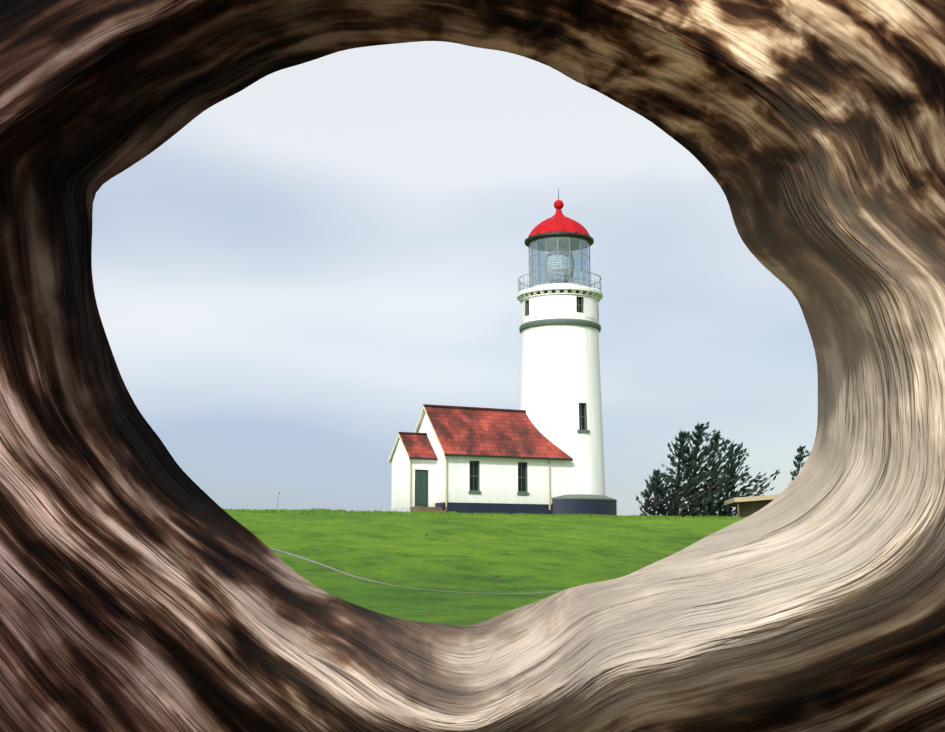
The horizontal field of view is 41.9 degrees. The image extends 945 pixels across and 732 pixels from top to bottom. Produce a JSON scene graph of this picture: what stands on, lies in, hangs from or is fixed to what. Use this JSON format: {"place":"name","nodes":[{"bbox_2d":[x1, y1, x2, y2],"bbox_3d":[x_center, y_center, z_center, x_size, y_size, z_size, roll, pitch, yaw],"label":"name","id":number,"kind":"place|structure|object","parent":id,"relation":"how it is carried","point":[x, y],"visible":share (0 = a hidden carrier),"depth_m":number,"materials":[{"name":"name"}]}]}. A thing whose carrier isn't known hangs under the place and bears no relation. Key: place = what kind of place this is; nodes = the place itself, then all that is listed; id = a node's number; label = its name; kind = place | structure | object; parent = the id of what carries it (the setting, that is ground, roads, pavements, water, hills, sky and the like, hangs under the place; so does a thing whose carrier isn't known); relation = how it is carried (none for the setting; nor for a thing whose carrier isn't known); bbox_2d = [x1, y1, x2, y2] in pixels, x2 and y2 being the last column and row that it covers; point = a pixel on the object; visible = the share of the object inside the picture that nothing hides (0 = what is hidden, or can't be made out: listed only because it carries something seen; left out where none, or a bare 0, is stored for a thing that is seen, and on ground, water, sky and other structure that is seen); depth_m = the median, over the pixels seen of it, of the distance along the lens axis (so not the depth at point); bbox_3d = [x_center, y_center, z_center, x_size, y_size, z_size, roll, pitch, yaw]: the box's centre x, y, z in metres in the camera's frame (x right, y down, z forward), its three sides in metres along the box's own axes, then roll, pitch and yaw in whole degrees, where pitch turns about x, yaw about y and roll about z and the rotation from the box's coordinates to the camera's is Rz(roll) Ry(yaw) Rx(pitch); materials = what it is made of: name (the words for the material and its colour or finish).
{"place":"outdoors","nodes":[
{"label":"outdoors","id":0,"kind":"place"},
{"bbox_2d":[269,547,559,593],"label":"foot path","id":1,"kind":"structure","parent":0,"point":[301,557],"depth_m":35.39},
{"bbox_2d":[92,41,817,517],"label":"sky","id":2,"kind":"structure","parent":0,"point":[333,249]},
{"bbox_2d":[0,0,944,731],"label":"driftwood log","id":3,"kind":"object","parent":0,"point":[148,582],"visible":1,"depth_m":0.38,"materials":[{"name":"brown wood"}]},
{"bbox_2d":[225,510,741,624],"bbox_3d":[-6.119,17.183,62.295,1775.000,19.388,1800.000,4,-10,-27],"label":"ground","id":4,"kind":"structure","parent":0,"point":[458,555],"depth_m":42.87,"materials":[{"name":"green plant"}]},
{"bbox_2d":[410,506,446,512],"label":"door steps","id":5,"kind":"structure","parent":4,"relation":"on","point":[425,509],"depth_m":63.39,"materials":[{"name":"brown wood"}]},
{"bbox_2d":[391,413,570,514],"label":"house wall","id":6,"kind":"structure","parent":4,"relation":"on","point":[477,485],"depth_m":65.00,"materials":[{"name":"white paint"}]},
{"bbox_2d":[388,404,572,462],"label":"roof","id":7,"kind":"structure","parent":6,"relation":"attached to","point":[483,432],"depth_m":66.24,"materials":[{"name":"red tile"}]},
{"bbox_2d":[222,508,745,519],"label":"grass tufts","id":8,"kind":"object","parent":4,"relation":"on","point":[327,511],"visible":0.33,"depth_m":60.31,"materials":[{"name":"green plant"}]},
{"bbox_2d":[517,188,616,515],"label":"lighthouse tower","id":9,"kind":"structure","parent":4,"relation":"on","point":[560,399],"depth_m":68.66,"materials":[{"name":"white paint"}]},
{"bbox_2d":[529,237,588,282],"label":"lens","id":10,"kind":"object","parent":9,"relation":"attached to","point":[561,250],"depth_m":70.96,"materials":[{"name":"clear glass"}]},
{"bbox_2d":[529,237,589,287],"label":"lantern glass panes","id":11,"kind":"object","parent":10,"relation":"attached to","point":[582,263],"visible":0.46,"depth_m":70.58,"materials":[{"name":"clear glass"}]},
{"bbox_2d":[518,270,600,292],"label":"gallery railing","id":12,"kind":"object","parent":9,"relation":"on","point":[575,278],"visible":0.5,"depth_m":69.59,"materials":[{"name":"silver metal"}]},
{"bbox_2d":[529,236,590,287],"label":"lantern glazing bars","id":13,"kind":"object","parent":9,"relation":"attached to","point":[557,259],"visible":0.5,"depth_m":70.43,"materials":[{"name":"white metal"}]},
{"bbox_2d":[636,422,779,516],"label":"spruce trees","id":14,"kind":"object","parent":4,"relation":"on","point":[705,499],"visible":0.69,"depth_m":92.86,"materials":[{"name":"green plant"}]},
{"bbox_2d":[724,494,779,517],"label":"shed","id":15,"kind":"structure","parent":4,"relation":"on","point":[748,506],"depth_m":84.02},
{"bbox_2d":[789,446,810,483],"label":"spruce trees","id":16,"kind":"object","parent":4,"relation":"on","point":[799,457],"visible":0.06,"depth_m":108.22,"materials":[{"name":"green plant"}]}
]}

